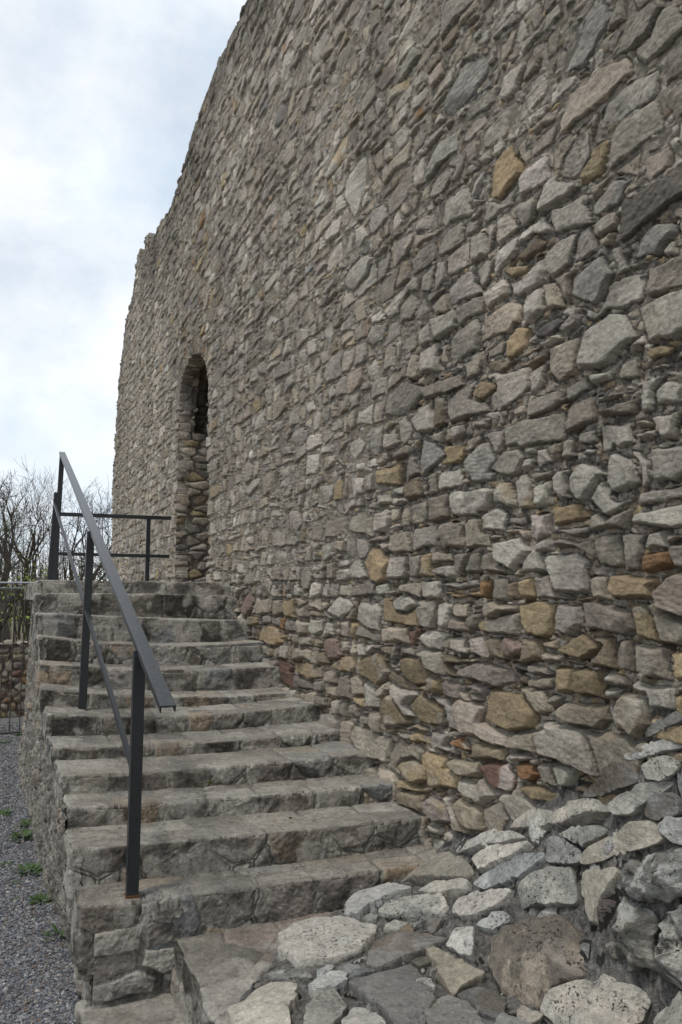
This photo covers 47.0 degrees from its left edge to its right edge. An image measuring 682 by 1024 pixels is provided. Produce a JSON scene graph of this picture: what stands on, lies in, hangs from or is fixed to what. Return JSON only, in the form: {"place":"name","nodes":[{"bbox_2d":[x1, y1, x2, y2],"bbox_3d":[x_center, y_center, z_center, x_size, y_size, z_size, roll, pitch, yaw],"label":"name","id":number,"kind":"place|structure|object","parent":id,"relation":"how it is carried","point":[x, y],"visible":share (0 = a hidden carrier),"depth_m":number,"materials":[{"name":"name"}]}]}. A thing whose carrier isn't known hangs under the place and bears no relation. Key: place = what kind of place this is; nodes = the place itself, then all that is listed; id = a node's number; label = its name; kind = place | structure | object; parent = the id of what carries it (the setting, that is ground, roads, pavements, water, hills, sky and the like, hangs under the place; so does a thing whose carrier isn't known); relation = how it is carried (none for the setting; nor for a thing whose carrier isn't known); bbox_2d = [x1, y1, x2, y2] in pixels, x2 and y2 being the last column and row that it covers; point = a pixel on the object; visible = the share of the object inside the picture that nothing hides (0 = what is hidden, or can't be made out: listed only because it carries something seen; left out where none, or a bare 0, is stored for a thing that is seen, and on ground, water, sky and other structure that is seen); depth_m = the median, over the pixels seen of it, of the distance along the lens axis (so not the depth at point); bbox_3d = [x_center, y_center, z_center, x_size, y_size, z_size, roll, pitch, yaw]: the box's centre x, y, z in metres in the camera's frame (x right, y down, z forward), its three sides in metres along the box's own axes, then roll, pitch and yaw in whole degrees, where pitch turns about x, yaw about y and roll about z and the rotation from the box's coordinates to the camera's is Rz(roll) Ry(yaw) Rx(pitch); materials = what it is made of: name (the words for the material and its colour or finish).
{"place":"outdoors","nodes":[
{"label":"outdoors","id":0,"kind":"place"},
{"bbox_2d":[6,584,21,608],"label":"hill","id":1,"kind":"structure","parent":0,"point":[10,595],"depth_m":156.72,"materials":[{"name":"grey"}]},
{"bbox_2d":[7,609,25,640],"bbox_3d":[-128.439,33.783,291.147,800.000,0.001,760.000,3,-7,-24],"label":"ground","id":2,"kind":"structure","parent":0,"point":[21,633],"depth_m":51.00,"materials":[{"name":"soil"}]},
{"bbox_2d":[0,533,46,642],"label":"bare tree","id":3,"kind":"object","parent":2,"relation":"on","point":[11,603],"visible":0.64,"depth_m":22.52,"materials":[{"name":"brown plant"}]},
{"bbox_2d":[0,471,50,537],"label":"bare tree","id":4,"kind":"object","parent":2,"relation":"on","point":[22,510],"visible":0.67,"depth_m":29.93,"materials":[{"name":"brown plant"}]},
{"bbox_2d":[0,458,78,640],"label":"bare tree","id":5,"kind":"object","parent":2,"relation":"on","point":[28,563],"visible":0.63,"depth_m":31.75,"materials":[{"name":"brown plant"}]},
{"bbox_2d":[0,548,79,639],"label":"bare tree","id":6,"kind":"object","parent":2,"relation":"on","point":[20,616],"visible":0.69,"depth_m":22.03,"materials":[{"name":"brown plant"}]},
{"bbox_2d":[1,473,84,606],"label":"bare tree","id":7,"kind":"object","parent":2,"relation":"on","point":[26,554],"visible":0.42,"depth_m":42.09,"materials":[{"name":"brown plant"}]},
{"bbox_2d":[0,469,105,642],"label":"bare tree","id":8,"kind":"object","parent":2,"relation":"on","point":[4,552],"visible":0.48,"depth_m":25.73,"materials":[{"name":"brown plant"}]},
{"bbox_2d":[0,489,111,641],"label":"thicket","id":9,"kind":"object","parent":2,"relation":"on","point":[64,569],"visible":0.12,"depth_m":33.18,"materials":[{"name":"brown plant"}]},
{"bbox_2d":[7,568,104,641],"bbox_3d":[-16.914,3.858,39.179,16.730,5.130,34.136,3,-7,-24],"label":"spring foliage","id":10,"kind":"object","parent":2,"relation":"on","point":[27,617],"visible":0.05,"depth_m":29.05,"materials":[{"name":"green plant"}]},
{"bbox_2d":[9,479,111,580],"bbox_3d":[-12.095,2.124,34.026,5.173,7.404,4.478,3,-7,-24],"label":"bare tree","id":11,"kind":"object","parent":2,"relation":"on","point":[72,549],"visible":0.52,"depth_m":34.37,"materials":[{"name":"brown plant"}]},
{"bbox_2d":[46,484,111,573],"bbox_3d":[-11.966,2.472,38.468,4.838,7.734,8.584,3,-7,-24],"label":"bare tree","id":12,"kind":"object","parent":2,"relation":"on","point":[98,527],"visible":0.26,"depth_m":36.87,"materials":[{"name":"brown plant"}]},
{"bbox_2d":[61,488,111,578],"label":"bare tree","id":13,"kind":"object","parent":2,"relation":"on","point":[107,533],"visible":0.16,"depth_m":45.02,"materials":[{"name":"brown plant"}]},
{"bbox_2d":[74,475,111,580],"bbox_3d":[-9.465,2.139,32.172,5.560,7.031,4.136,-3,-7,29],"label":"bare tree","id":14,"kind":"object","parent":2,"relation":"on","point":[101,578],"visible":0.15,"depth_m":31.81,"materials":[{"name":"brown plant"}]},
{"bbox_2d":[76,498,112,580],"bbox_3d":[-9.514,2.518,34.216,4.104,6.743,6.398,5,-8,-38],"label":"bare tree","id":15,"kind":"object","parent":2,"relation":"on","point":[96,551],"visible":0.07,"depth_m":34.37,"materials":[{"name":"brown plant"}]},
{"bbox_2d":[17,580,435,1023],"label":"stone staircase","id":16,"kind":"structure","parent":2,"relation":"on","point":[239,870],"depth_m":4.50,"materials":[{"name":"grey stone"}]},
{"bbox_2d":[47,452,175,898],"bbox_3d":[-2.033,0.522,6.148,0.145,3.114,6.397,3,-7,-24],"label":"stair handrail","id":17,"kind":"object","parent":16,"relation":"on","point":[144,663],"visible":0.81,"depth_m":4.15,"materials":[{"name":"metal"}]},
{"bbox_2d":[57,512,170,580],"bbox_3d":[-3.205,0.559,11.062,1.580,1.067,0.068,3,-7,-24],"label":"landing guardrail","id":18,"kind":"object","parent":16,"relation":"on","point":[147,555],"visible":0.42,"depth_m":11.19,"materials":[{"name":"metal"}]},
{"bbox_2d":[111,0,681,850],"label":"castle wall","id":19,"kind":"structure","parent":2,"relation":"on","point":[399,436],"depth_m":4.56,"materials":[{"name":"grey stone"}]},
{"bbox_2d":[227,708,681,1023],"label":"rubble bank","id":20,"kind":"structure","parent":2,"relation":"on","point":[555,910],"depth_m":3.02,"materials":[{"name":"stone"}]},
{"bbox_2d":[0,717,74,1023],"bbox_3d":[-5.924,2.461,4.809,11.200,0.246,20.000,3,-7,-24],"label":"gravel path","id":21,"kind":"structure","parent":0,"point":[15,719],"depth_m":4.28,"materials":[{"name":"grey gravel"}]},
{"bbox_2d":[0,640,29,717],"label":"boundary wall","id":22,"kind":"structure","parent":21,"relation":"on","point":[6,681],"depth_m":13.44,"materials":[{"name":"grey stone"}]},
{"bbox_2d":[0,582,31,733],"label":"fence panel","id":23,"kind":"object","parent":21,"relation":"on","point":[20,696],"visible":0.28,"depth_m":11.82,"materials":[{"name":"metal"}]},
{"bbox_2d":[0,721,80,1023],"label":"gravel","id":24,"kind":"structure","parent":0,"point":[51,991],"depth_m":4.47,"materials":[{"name":"grey gravel"}]},
{"bbox_2d":[0,808,11,815],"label":"weed","id":25,"kind":"object","parent":24,"relation":"on","point":[5,812],"visible":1,"depth_m":7.26,"materials":[{"name":"green plant"}]},
{"bbox_2d":[6,828,33,841],"bbox_3d":[-2.605,2.666,6.470,0.304,0.048,0.292,3,-7,-24],"label":"weed","id":26,"kind":"object","parent":24,"relation":"on","point":[26,833],"visible":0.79,"depth_m":6.50,"materials":[{"name":"green plant"}]},
{"bbox_2d":[13,819,30,827],"bbox_3d":[-2.732,2.720,6.854,0.232,0.037,0.238,2,-6,-14],"label":"weed","id":27,"kind":"object","parent":24,"relation":"on","point":[26,822],"visible":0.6,"depth_m":6.88,"materials":[{"name":"green plant"}]},
{"bbox_2d":[12,862,40,875],"bbox_3d":[-2.238,2.558,5.620,0.220,0.038,0.265,0,-6,4],"label":"weed","id":28,"kind":"object","parent":24,"relation":"on","point":[31,865],"visible":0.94,"depth_m":5.65,"materials":[{"name":"green plant"}]},
{"bbox_2d":[32,868,41,875],"bbox_3d":[-2.114,2.559,5.582,0.168,0.026,0.166,3,-7,-24],"label":"weed","id":29,"kind":"object","parent":24,"relation":"on","point":[39,870],"visible":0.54,"depth_m":5.57,"materials":[{"name":"green plant"}]},
{"bbox_2d":[27,891,51,903],"bbox_3d":[-1.895,2.465,5.015,0.217,0.032,0.174,3,-7,-24],"label":"weed","id":30,"kind":"object","parent":24,"relation":"on","point":[41,896],"visible":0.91,"depth_m":5.00,"materials":[{"name":"green plant"}]},
{"bbox_2d":[42,924,65,941],"bbox_3d":[-1.565,2.374,4.433,0.238,0.038,0.203,3,-7,-24],"label":"weed","id":31,"kind":"object","parent":24,"relation":"on","point":[56,930],"visible":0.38,"depth_m":4.43,"materials":[{"name":"green plant"}]},
{"bbox_2d":[0,0,246,581],"label":"sky","id":32,"kind":"structure","parent":0,"point":[101,101],"materials":[{"name":"white"}]}
]}

